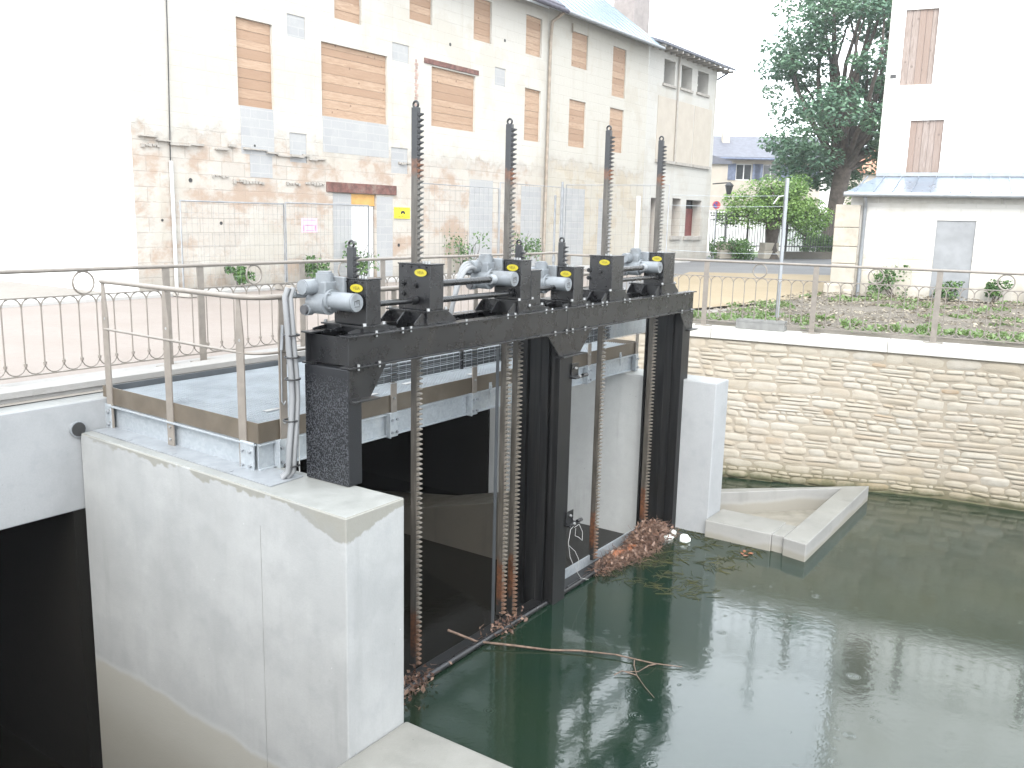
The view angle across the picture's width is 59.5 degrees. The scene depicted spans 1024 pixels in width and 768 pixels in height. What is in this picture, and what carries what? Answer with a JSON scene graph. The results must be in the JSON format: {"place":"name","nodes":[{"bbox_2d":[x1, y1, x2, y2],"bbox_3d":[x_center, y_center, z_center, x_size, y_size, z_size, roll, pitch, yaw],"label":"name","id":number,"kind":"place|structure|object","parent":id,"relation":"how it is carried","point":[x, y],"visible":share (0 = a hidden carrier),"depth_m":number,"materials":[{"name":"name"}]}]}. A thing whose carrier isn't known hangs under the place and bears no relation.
{"place":"outdoors","nodes":[
{"label":"outdoors","id":0,"kind":"place"},
{"bbox_2d":[0,726,63,767],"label":"channel water","id":1,"kind":"structure","parent":0,"point":[16,751],"depth_m":9.39,"materials":[{"name":"liquid"}]},
{"bbox_2d":[0,270,643,383],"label":"plaza","id":2,"kind":"structure","parent":0,"point":[13,337],"depth_m":13.06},
{"bbox_2d":[171,200,296,297],"bbox_3d":[-5.847,-2.889,18.995,0.600,1.916,2.850,8,13,34],"label":"fence panel","id":3,"kind":"object","parent":2,"relation":"on","point":[278,286],"visible":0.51,"depth_m":18.81,"materials":[{"name":"metal"}]},
{"bbox_2d":[284,202,369,289],"bbox_3d":[-4.313,-3.274,21.183,0.600,1.946,2.850,8,13,34],"label":"fence panel","id":4,"kind":"object","parent":2,"relation":"on","point":[368,264],"visible":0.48,"depth_m":20.97,"materials":[{"name":"metal"}]},
{"bbox_2d":[301,218,316,231],"bbox_3d":[-4.659,-3.650,20.604,0.013,0.320,0.480,8,13,34],"label":"site notice","id":5,"kind":"object","parent":4,"relation":"attached to","point":[309,224],"visible":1,"depth_m":20.59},
{"bbox_2d":[420,183,498,312],"bbox_3d":[-0.851,-2.195,14.725,0.020,2.087,2.140,8,13,34],"label":"fence panel","id":6,"kind":"object","parent":2,"relation":"on","point":[483,219],"visible":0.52,"depth_m":14.76,"materials":[{"name":"metal"}]},
{"bbox_2d":[0,261,689,307],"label":"pavement","id":7,"kind":"structure","parent":0,"point":[65,300],"depth_m":17.31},
{"bbox_2d":[224,266,255,284],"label":"wall weed","id":8,"kind":"object","parent":7,"relation":"on","point":[241,273],"depth_m":19.93,"materials":[{"name":"green plant"}]},
{"bbox_2d":[303,254,329,278],"bbox_3d":[-4.812,-2.845,21.983,0.695,0.706,0.472,1,10,0],"label":"wall weed","id":9,"kind":"object","parent":7,"relation":"on","point":[314,267],"depth_m":21.89,"materials":[{"name":"green plant"}]},
{"bbox_2d":[342,241,378,275],"bbox_3d":[-3.870,-3.176,22.999,1.010,1.027,0.570,1,10,0],"label":"wall weed","id":10,"kind":"object","parent":7,"relation":"on","point":[362,265],"depth_m":22.93,"materials":[{"name":"green plant"}]},
{"bbox_2d":[442,228,489,271],"bbox_3d":[-1.453,-3.979,26.783,1.482,1.368,0.943,-1,11,-12],"label":"wall weed","id":11,"kind":"object","parent":7,"relation":"on","point":[462,250],"depth_m":26.62,"materials":[{"name":"green plant"}]},
{"bbox_2d":[511,231,541,260],"bbox_3d":[0.374,-4.308,28.890,1.223,1.285,0.839,1,10,0],"label":"wall weed","id":12,"kind":"object","parent":7,"relation":"on","point":[527,247],"depth_m":28.94,"materials":[{"name":"green plant"}]},
{"bbox_2d":[284,459,623,675],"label":"channel water","id":13,"kind":"structure","parent":0,"point":[456,590],"depth_m":10.86,"materials":[{"name":"liquid"}]},
{"bbox_2d":[0,251,991,406],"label":"ground","id":14,"kind":"structure","parent":0,"point":[9,289],"depth_m":18.96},
{"bbox_2d":[0,0,569,291],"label":"derelict building","id":15,"kind":"structure","parent":14,"relation":"on","point":[126,126],"depth_m":20.73,"materials":[{"name":"beige stone"}]},
{"bbox_2d":[236,17,271,109],"bbox_3d":[-5.856,-7.218,20.255,0.036,1.864,1.010,8,13,34],"label":"boarded window","id":16,"kind":"structure","parent":15,"relation":"in","point":[251,46],"depth_m":20.26,"materials":[{"name":"brown wood"}]},
{"bbox_2d":[334,0,359,23],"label":"boarded window","id":17,"kind":"structure","parent":15,"relation":"in","point":[346,10],"depth_m":22.37,"materials":[{"name":"brown wood"}]},
{"bbox_2d":[321,42,385,124],"bbox_3d":[-4.041,-7.622,22.853,0.034,1.734,2.360,8,13,34],"label":"boarded window","id":18,"kind":"structure","parent":15,"relation":"in","point":[360,78],"depth_m":22.81,"materials":[{"name":"brown wood"}]},
{"bbox_2d":[351,194,373,205],"bbox_3d":[-3.943,-4.843,23.583,0.040,0.295,0.885,8,13,34],"label":"door panel","id":19,"kind":"structure","parent":15,"relation":"in","point":[358,199],"depth_m":23.57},
{"bbox_2d":[351,206,373,276],"bbox_3d":[-3.972,-3.750,23.790,0.065,1.910,0.820,8,13,34],"label":"door","id":20,"kind":"structure","parent":15,"relation":"in","point":[358,215],"depth_m":23.74,"materials":[{"name":"white paint"}]},
{"bbox_2d":[377,196,392,276],"bbox_3d":[-3.479,-3.974,24.375,0.055,2.200,0.630,8,13,34],"label":"blocked doorway","id":21,"kind":"structure","parent":15,"relation":"in","point":[384,204],"depth_m":24.34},
{"bbox_2d":[394,207,409,218],"bbox_3d":[-3.037,-4.731,24.782,0.022,0.300,0.640,8,13,34],"label":"warning sign","id":22,"kind":"object","parent":15,"relation":"attached to","point":[402,212],"visible":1,"depth_m":24.77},
{"bbox_2d":[410,0,430,24],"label":"boarded window","id":23,"kind":"structure","parent":15,"relation":"in","point":[419,9],"depth_m":24.55,"materials":[{"name":"brown wood"}]},
{"bbox_2d":[431,67,473,131],"bbox_3d":[-1.756,-8.257,26.100,0.035,1.604,2.040,8,13,34],"label":"boarded window","id":24,"kind":"structure","parent":15,"relation":"in","point":[457,96],"depth_m":26.09,"materials":[{"name":"brown wood"}]},
{"bbox_2d":[469,179,492,259],"bbox_3d":[-0.991,-4.887,27.859,0.055,2.840,1.200,8,13,34],"label":"blocked doorway","id":25,"kind":"structure","parent":15,"relation":"in","point":[480,209],"depth_m":27.77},
{"bbox_2d":[474,0,489,43],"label":"boarded window","id":26,"kind":"structure","parent":15,"relation":"in","point":[481,8],"depth_m":26.78,"materials":[{"name":"brown wood"}]},
{"bbox_2d":[520,186,540,265],"bbox_3d":[0.599,-5.232,30.138,0.055,2.760,1.200,8,13,34],"label":"blocked doorway","id":27,"kind":"structure","parent":15,"relation":"in","point":[530,203],"depth_m":30.05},
{"bbox_2d":[524,88,538,141],"bbox_3d":[0.605,-8.831,29.470,0.036,1.634,0.950,8,13,34],"label":"boarded window","id":28,"kind":"structure","parent":15,"relation":"in","point":[531,99],"depth_m":29.50,"materials":[{"name":"brown wood"}]},
{"bbox_2d":[526,15,540,57],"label":"boarded window","id":29,"kind":"structure","parent":15,"relation":"in","point":[533,25],"depth_m":29.03,"materials":[{"name":"brown wood"}]},
{"bbox_2d":[354,0,665,265],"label":"boarded building","id":30,"kind":"structure","parent":14,"relation":"on","point":[600,65],"depth_m":32.83,"materials":[{"name":"paint"}]},
{"bbox_2d":[559,188,584,265],"bbox_3d":[2.134,-5.622,32.325,0.055,2.800,1.700,8,13,34],"label":"blocked doorway","id":31,"kind":"structure","parent":30,"relation":"in","point":[574,232],"depth_m":32.42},
{"bbox_2d":[568,100,584,147],"bbox_3d":[2.256,-9.218,31.792,0.035,1.584,1.140,8,13,34],"label":"boarded window","id":32,"kind":"structure","parent":30,"relation":"in","point":[576,116],"depth_m":31.81,"materials":[{"name":"brown wood"}]},
{"bbox_2d":[571,32,586,69],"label":"boarded window","id":33,"kind":"structure","parent":30,"relation":"in","point":[579,41],"depth_m":31.37,"materials":[{"name":"brown wood"}]},
{"bbox_2d":[597,199,611,254],"bbox_3d":[3.494,-5.803,34.299,0.055,2.500,1.000,8,13,34],"label":"blocked doorway","id":34,"kind":"structure","parent":30,"relation":"in","point":[600,206],"depth_m":34.00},
{"bbox_2d":[609,108,622,152],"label":"boarded window","id":35,"kind":"structure","parent":30,"relation":"in","point":[616,116],"depth_m":34.26,"materials":[{"name":"brown wood"}]},
{"bbox_2d":[612,47,624,97],"bbox_3d":[3.988,-11.738,33.807,0.035,1.764,1.050,8,13,34],"label":"boarded window","id":36,"kind":"structure","parent":30,"relation":"in","point":[618,74],"depth_m":33.83,"materials":[{"name":"brown wood"}]},
{"bbox_2d":[552,195,556,264],"bbox_3d":[0.797,-2.487,17.130,0.065,2.200,0.065,6,11,22],"label":"fence post","id":37,"kind":"object","parent":14,"relation":"on","point":[554,231],"visible":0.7,"depth_m":17.03,"materials":[{"name":"metal"}]},
{"bbox_2d":[498,182,563,292],"bbox_3d":[0.368,-2.538,16.451,0.020,2.187,2.104,8,13,34],"label":"fence panel","id":38,"kind":"object","parent":37,"relation":"attached to","point":[528,220],"visible":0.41,"depth_m":16.28,"materials":[{"name":"metal"}]},
{"bbox_2d":[564,185,669,282],"bbox_3d":[1.909,-2.591,16.791,2.068,2.237,0.020,7,12,28],"label":"fence panel","id":39,"kind":"object","parent":14,"relation":"on","point":[595,245],"visible":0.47,"depth_m":16.65,"materials":[{"name":"metal"}]},
{"bbox_2d":[614,0,735,258],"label":"corner building","id":40,"kind":"structure","parent":14,"relation":"on","point":[681,97],"depth_m":38.90,"materials":[{"name":"white paint"}]},
{"bbox_2d":[684,200,692,235],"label":"shuttered window","id":41,"kind":"structure","parent":40,"relation":"in","point":[688,218],"depth_m":41.57,"materials":[{"name":"red paint"}]},
{"bbox_2d":[709,156,731,210],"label":"side house","id":42,"kind":"structure","parent":14,"relation":"on","point":[719,172],"depth_m":60.44,"materials":[{"name":"paint"}]},
{"bbox_2d":[713,127,825,210],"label":"shuttered house","id":43,"kind":"structure","parent":14,"relation":"on","point":[748,157],"depth_m":67.18,"materials":[{"name":"white paint"}]},
{"bbox_2d":[735,164,751,179],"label":"window","id":44,"kind":"structure","parent":43,"relation":"in","point":[743,171],"depth_m":67.19,"materials":[{"name":"glass"}]},
{"bbox_2d":[709,211,834,258],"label":"iron fence","id":45,"kind":"object","parent":14,"relation":"on","point":[791,254],"visible":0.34,"depth_m":45.37,"materials":[{"name":"metal"}]},
{"bbox_2d":[714,173,834,258],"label":"feathery tree","id":46,"kind":"object","parent":14,"relation":"on","point":[796,211],"visible":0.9,"depth_m":43.53,"materials":[{"name":"green plant"}]},
{"bbox_2d":[707,211,843,251],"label":"garden wall","id":47,"kind":"structure","parent":14,"relation":"on","point":[730,230],"depth_m":56.17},
{"bbox_2d":[612,323,1023,510],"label":"quay wall","id":48,"kind":"structure","parent":14,"relation":"on","point":[918,418],"depth_m":14.03,"materials":[{"name":"stone"}]},
{"bbox_2d":[735,318,786,331],"bbox_3d":[4.154,-0.989,14.934,0.800,0.160,0.220,7,12,27],"label":"concrete block","id":49,"kind":"object","parent":48,"relation":"on","point":[762,324],"visible":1,"depth_m":14.84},
{"bbox_2d":[565,253,1023,343],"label":"hoop railing","id":50,"kind":"object","parent":48,"relation":"on","point":[936,307],"visible":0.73,"depth_m":14.17,"materials":[{"name":"metal"}]},
{"bbox_2d":[818,171,830,212],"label":"white gable house","id":51,"kind":"structure","parent":14,"relation":"on","point":[823,195],"depth_m":70.39,"materials":[{"name":"paint"}]},
{"bbox_2d":[823,204,860,295],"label":"stone gate pillar","id":52,"kind":"structure","parent":14,"relation":"on","point":[848,216],"depth_m":22.14,"materials":[{"name":"stone"}]},
{"bbox_2d":[844,150,876,204],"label":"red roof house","id":53,"kind":"structure","parent":14,"relation":"on","point":[870,177],"depth_m":85.75,"materials":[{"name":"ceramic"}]},
{"bbox_2d":[844,172,1023,303],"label":"lean to annex","id":54,"kind":"object","parent":14,"relation":"on","point":[973,221],"visible":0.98,"depth_m":21.48,"materials":[{"name":"paint"}]},
{"bbox_2d":[929,220,975,300],"bbox_3d":[10.526,-2.949,21.429,0.840,1.880,0.070,6,11,24],"label":"blocked doorway","id":55,"kind":"structure","parent":54,"relation":"in","point":[954,240],"depth_m":21.36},
{"bbox_2d":[876,0,1023,176],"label":"tall white house","id":56,"kind":"structure","parent":14,"relation":"on","point":[953,99],"depth_m":23.05,"materials":[{"name":"paint"}]},
{"bbox_2d":[900,8,939,85],"bbox_3d":[10.590,-8.745,23.298,0.774,1.880,0.036,6,11,24],"label":"boarded window","id":57,"kind":"structure","parent":56,"relation":"in","point":[912,47],"depth_m":23.28,"materials":[{"name":"wood"}]},
{"bbox_2d":[905,120,943,176],"bbox_3d":[10.865,-5.992,23.651,0.794,1.870,0.034,6,11,24],"label":"boarded window","id":58,"kind":"structure","parent":56,"relation":"in","point":[919,125],"depth_m":23.59,"materials":[{"name":"wood"}]},
{"bbox_2d":[404,476,1023,767],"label":"pool water","id":59,"kind":"structure","parent":0,"point":[879,630],"depth_m":8.52,"materials":[{"name":"liquid"}]},
{"bbox_2d":[69,421,511,767],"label":"concrete pier","id":60,"kind":"structure","parent":59,"relation":"in","point":[245,618],"depth_m":7.09,"materials":[{"name":"concrete"}]},
{"bbox_2d":[280,287,300,479],"bbox_3d":[-1.716,0.004,6.901,0.188,1.507,0.155,1,10,0],"label":"conduit bundle","id":61,"kind":"object","parent":60,"relation":"on","point":[293,378],"visible":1,"depth_m":6.88,"materials":[{"name":"plastic"}]},
{"bbox_2d":[103,338,639,470],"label":"steel walkway","id":62,"kind":"structure","parent":60,"relation":"on","point":[205,412],"depth_m":8.46,"materials":[{"name":"metal"}]},
{"bbox_2d":[98,272,641,465],"bbox_3d":[-0.402,-0.412,9.591,6.954,1.426,2.166,-6,13,-36],"label":"walkway guardrail","id":63,"kind":"object","parent":62,"relation":"attached to","point":[240,352],"visible":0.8,"depth_m":7.67,"materials":[{"name":"metal"}]},
{"bbox_2d":[301,290,697,622],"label":"sluice gate","id":64,"kind":"structure","parent":60,"relation":"on","point":[343,371],"depth_m":9.41,"materials":[{"name":"metal"}]},
{"bbox_2d":[293,271,395,334],"bbox_3d":[-1.290,-0.650,6.975,0.535,0.455,0.640,8,13,34],"label":"gear housing","id":65,"kind":"object","parent":64,"relation":"on","point":[354,304],"visible":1,"depth_m":6.84,"materials":[{"name":"black paint"}]},
{"bbox_2d":[347,240,359,331],"bbox_3d":[-1.237,-0.208,7.025,0.110,1.822,0.042,8,13,34],"label":"lifting rack","id":66,"kind":"object","parent":65,"relation":"attached to","point":[352,265],"visible":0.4,"depth_m":6.88,"materials":[{"name":"black metal"}]},
{"bbox_2d":[381,296,418,305],"bbox_3d":[-0.964,-0.661,7.253,0.072,0.070,0.575,8,13,34],"label":"drive shaft","id":67,"kind":"object","parent":65,"relation":"attached to","point":[412,300],"visible":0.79,"depth_m":7.31,"materials":[{"name":"black paint"}]},
{"bbox_2d":[381,261,455,325],"bbox_3d":[-0.795,-0.788,7.610,0.460,0.518,0.550,8,13,34],"label":"gear housing","id":68,"kind":"object","parent":64,"relation":"on","point":[423,282],"visible":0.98,"depth_m":7.49,"materials":[{"name":"black paint"}]},
{"bbox_2d":[410,100,423,666],"bbox_3d":[-0.821,0.134,7.715,0.110,4.957,0.042,8,13,34],"label":"lifting rack","id":69,"kind":"object","parent":68,"relation":"attached to","point":[416,368],"visible":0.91,"depth_m":7.74,"materials":[{"name":"black metal"}]},
{"bbox_2d":[443,275,497,285],"bbox_3d":[-0.417,-0.913,7.971,0.090,0.088,0.880,8,13,34],"label":"drive shaft","id":70,"kind":"object","parent":68,"relation":"attached to","point":[490,279],"visible":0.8,"depth_m":8.01,"materials":[{"name":"grey metal"}]},
{"bbox_2d":[404,599,548,690],"bbox_3d":[-0.529,3.037,8.646,0.225,1.064,2.925,8,13,34],"label":"gate leaf","id":71,"kind":"object","parent":64,"relation":"attached to","point":[459,651],"visible":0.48,"depth_m":8.69,"materials":[{"name":"metal"}]},
{"bbox_2d":[466,254,534,313],"bbox_3d":[-0.097,-0.982,8.669,0.535,0.545,0.655,8,13,34],"label":"gear housing","id":72,"kind":"object","parent":64,"relation":"on","point":[514,274],"visible":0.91,"depth_m":8.53,"materials":[{"name":"black paint"}]},
{"bbox_2d":[449,265,476,314],"bbox_3d":[-0.454,-0.862,8.231,0.042,0.441,0.557,5,11,21],"label":"hose","id":73,"kind":"object","parent":72,"relation":"attached to","point":[462,275],"visible":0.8,"depth_m":8.12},
{"bbox_2d":[443,289,513,302],"bbox_3d":[-0.330,-0.791,8.091,0.078,0.076,1.140,8,13,34],"label":"drive shaft","id":74,"kind":"object","parent":72,"relation":"attached to","point":[508,293],"visible":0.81,"depth_m":8.10,"materials":[{"name":"black paint"}]},
{"bbox_2d":[496,118,516,615],"bbox_3d":[-0.059,-0.048,8.803,0.110,4.952,0.042,8,13,34],"label":"lifting rack","id":75,"kind":"object","parent":72,"relation":"attached to","point":[505,364],"visible":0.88,"depth_m":8.84,"materials":[{"name":"black metal"}]},
{"bbox_2d":[375,319,645,386],"bbox_3d":[0.218,-0.424,10.024,0.073,0.200,5.906,8,13,34],"label":"cable basket","id":76,"kind":"object","parent":64,"relation":"attached to","point":[619,330],"visible":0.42,"depth_m":8.99,"materials":[{"name":"metal"}]},
{"bbox_2d":[528,269,548,311],"bbox_3d":[0.065,-0.946,8.848,0.460,0.417,0.540,8,13,34],"label":"gear housing","id":77,"kind":"object","parent":64,"relation":"on","point":[536,285],"visible":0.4,"depth_m":8.72,"materials":[{"name":"black paint"}]},
{"bbox_2d":[507,239,525,613],"bbox_3d":[0.040,0.534,9.078,0.110,3.952,0.042,8,13,34],"label":"lifting rack","id":78,"kind":"object","parent":77,"relation":"attached to","point":[514,477],"visible":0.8,"depth_m":9.13,"materials":[{"name":"black metal"}]},
{"bbox_2d":[531,261,589,306],"bbox_3d":[0.466,-1.071,9.482,0.535,0.450,0.680,8,13,34],"label":"gear housing","id":79,"kind":"object","parent":64,"relation":"on","point":[567,281],"visible":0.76,"depth_m":9.34,"materials":[{"name":"black paint"}]},
{"bbox_2d":[556,237,568,307],"bbox_3d":[0.495,0.415,9.725,0.110,3.972,0.042,8,13,34],"label":"lifting rack","id":80,"kind":"object","parent":79,"relation":"attached to","point":[562,251],"visible":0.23,"depth_m":9.38,"materials":[{"name":"black metal"}]},
{"bbox_2d":[583,254,628,301],"bbox_3d":[1.019,-1.226,10.200,0.460,0.519,0.645,8,13,34],"label":"gear housing","id":81,"kind":"object","parent":64,"relation":"on","point":[605,277],"visible":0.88,"depth_m":10.04,"materials":[{"name":"black paint"}]},
{"bbox_2d":[589,125,614,559],"bbox_3d":[1.033,-0.367,10.350,0.110,5.067,0.042,8,13,34],"label":"lifting rack","id":82,"kind":"object","parent":81,"relation":"attached to","point":[605,247],"visible":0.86,"depth_m":10.39,"materials":[{"name":"black metal"}]},
{"bbox_2d":[564,525,668,593],"bbox_3d":[1.238,2.576,11.170,0.235,1.130,2.775,8,13,34],"label":"gate leaf","id":83,"kind":"object","parent":64,"relation":"attached to","point":[573,579],"visible":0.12,"depth_m":10.61,"materials":[{"name":"metal"}]},
{"bbox_2d":[585,516,680,579],"bbox_3d":[1.582,1.967,11.212,0.642,0.378,2.241,8,13,34],"label":"debris","id":84,"kind":"object","parent":83,"relation":"on","point":[643,536],"visible":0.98,"depth_m":11.26,"materials":[{"name":"plant"}]},
{"bbox_2d":[622,248,677,294],"bbox_3d":[1.726,-1.426,11.270,0.535,0.555,0.790,8,13,34],"label":"gear housing","id":85,"kind":"object","parent":64,"relation":"on","point":[661,264],"visible":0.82,"depth_m":11.09,"materials":[{"name":"black paint"}]},
{"bbox_2d":[639,136,666,524],"bbox_3d":[1.794,-0.551,11.438,0.110,5.067,0.042,8,13,34],"label":"lifting rack","id":86,"kind":"object","parent":85,"relation":"attached to","point":[652,326],"visible":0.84,"depth_m":11.47,"materials":[{"name":"black metal"}]},
{"bbox_2d":[404,661,451,709],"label":"litter scraps","id":87,"kind":"object","parent":59,"relation":"on","point":[413,689],"visible":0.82,"depth_m":7.92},
{"bbox_2d":[478,606,527,638],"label":"litter scraps","id":88,"kind":"object","parent":59,"relation":"on","point":[510,618],"visible":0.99,"depth_m":9.04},
{"bbox_2d":[447,629,681,696],"bbox_3d":[0.477,2.527,8.572,2.177,0.127,0.663,7,12,27],"label":"driftwood branch","id":89,"kind":"object","parent":59,"relation":"on","point":[487,642],"visible":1,"depth_m":8.63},
{"bbox_2d":[488,368,728,533],"bbox_3d":[1.258,1.639,13.160,3.610,3.850,0.495,8,13,34],"label":"concrete abutment","id":90,"kind":"object","parent":59,"relation":"in","point":[702,435],"visible":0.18,"depth_m":12.46,"materials":[{"name":"concrete"}]},
{"bbox_2d":[613,528,773,600],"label":"floating leaves","id":91,"kind":"object","parent":59,"relation":"on","point":[689,581],"visible":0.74,"depth_m":10.87,"materials":[{"name":"plant"}]},
{"bbox_2d":[705,486,868,561],"bbox_3d":[3.659,2.043,12.978,2.080,0.830,3.162,8,13,34],"label":"concrete basin","id":92,"kind":"object","parent":59,"relation":"in","point":[803,524],"visible":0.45,"depth_m":12.29,"materials":[{"name":"concrete"}]},
{"bbox_2d":[623,257,831,289],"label":"road","id":93,"kind":"structure","parent":0,"point":[696,266],"depth_m":35.38,"materials":[{"name":"asphalt"}]},
{"bbox_2d":[714,242,736,258],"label":"stone stump","id":94,"kind":"object","parent":93,"relation":"on","point":[722,254],"visible":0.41,"depth_m":43.35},
{"bbox_2d":[718,236,755,259],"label":"ivy bush","id":95,"kind":"object","parent":93,"relation":"on","point":[740,246],"visible":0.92,"depth_m":42.93,"materials":[{"name":"green plant"}]},
{"bbox_2d":[758,242,779,258],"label":"stone stump","id":96,"kind":"object","parent":93,"relation":"on","point":[764,252],"visible":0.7,"depth_m":44.29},
{"bbox_2d":[606,0,886,146],"label":"sky","id":97,"kind":"structure","parent":0,"point":[730,33],"materials":[{"name":"white"}]},
{"bbox_2d":[674,272,829,307],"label":"path","id":98,"kind":"structure","parent":0,"point":[716,285],"depth_m":24.51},
{"bbox_2d":[693,290,1023,347],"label":"garden soil","id":99,"kind":"structure","parent":0,"point":[870,308],"depth_m":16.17,"materials":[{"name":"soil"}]},
{"bbox_2d":[676,178,789,317],"bbox_3d":[3.727,-2.342,15.768,2.060,2.500,0.170,7,12,27],"label":"steel post","id":100,"kind":"object","parent":99,"relation":"on","point":[785,195],"visible":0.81,"depth_m":15.31,"materials":[{"name":"metal"}]},
{"bbox_2d":[693,291,1023,342],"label":"weeds","id":101,"kind":"object","parent":99,"relation":"on","point":[919,328],"visible":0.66,"depth_m":15.92,"materials":[{"name":"green plant"}]},
{"bbox_2d":[867,265,911,296],"bbox_3d":[9.190,-2.502,21.754,1.067,0.820,0.691,1,10,0],"label":"weed shrub","id":102,"kind":"object","parent":99,"relation":"on","point":[887,277],"visible":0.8,"depth_m":21.78,"materials":[{"name":"green plant"}]},
{"bbox_2d":[933,280,964,300],"bbox_3d":[10.374,-2.218,21.281,0.752,0.504,0.443,1,10,0],"label":"weed shrub","id":103,"kind":"object","parent":99,"relation":"on","point":[943,294],"visible":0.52,"depth_m":21.20,"materials":[{"name":"green plant"}]},
{"bbox_2d":[984,279,1013,302],"bbox_3d":[11.289,-2.175,20.860,0.568,0.576,0.447,1,10,0],"label":"weed shrub","id":104,"kind":"object","parent":99,"relation":"on","point":[990,286],"visible":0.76,"depth_m":20.76,"materials":[{"name":"green plant"}]},
{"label":"bank ground","id":105,"kind":"structure","parent":0,"visible":0},
{"bbox_2d":[0,409,509,767],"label":"culvert","id":106,"kind":"object","parent":105,"relation":"on","point":[49,705],"visible":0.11,"depth_m":9.30,"materials":[{"name":"concrete"}]},
{"bbox_2d":[0,345,304,529],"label":"concrete bridge","id":107,"kind":"structure","parent":106,"relation":"on","point":[41,470],"depth_m":8.21,"materials":[{"name":"concrete"}]},
{"bbox_2d":[0,252,557,387],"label":"hoop railing","id":108,"kind":"object","parent":107,"relation":"on","point":[203,352],"visible":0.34,"depth_m":10.12,"materials":[{"name":"metal"}]},
{"label":"lawn","id":109,"kind":"structure","parent":0,"visible":0},
{"bbox_2d":[787,199,825,251],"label":"garden tree","id":110,"kind":"object","parent":109,"relation":"on","point":[798,235],"visible":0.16,"depth_m":49.90,"materials":[{"name":"green plant"}]},
{"bbox_2d":[798,232,832,251],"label":"laurel hedge","id":111,"kind":"object","parent":109,"relation":"on","point":[820,241],"visible":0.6,"depth_m":46.83,"materials":[{"name":"green plant"}]},
{"bbox_2d":[753,0,892,251],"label":"chestnut tree","id":112,"kind":"object","parent":109,"relation":"on","point":[838,113],"visible":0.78,"depth_m":46.91,"materials":[{"name":"green plant"}]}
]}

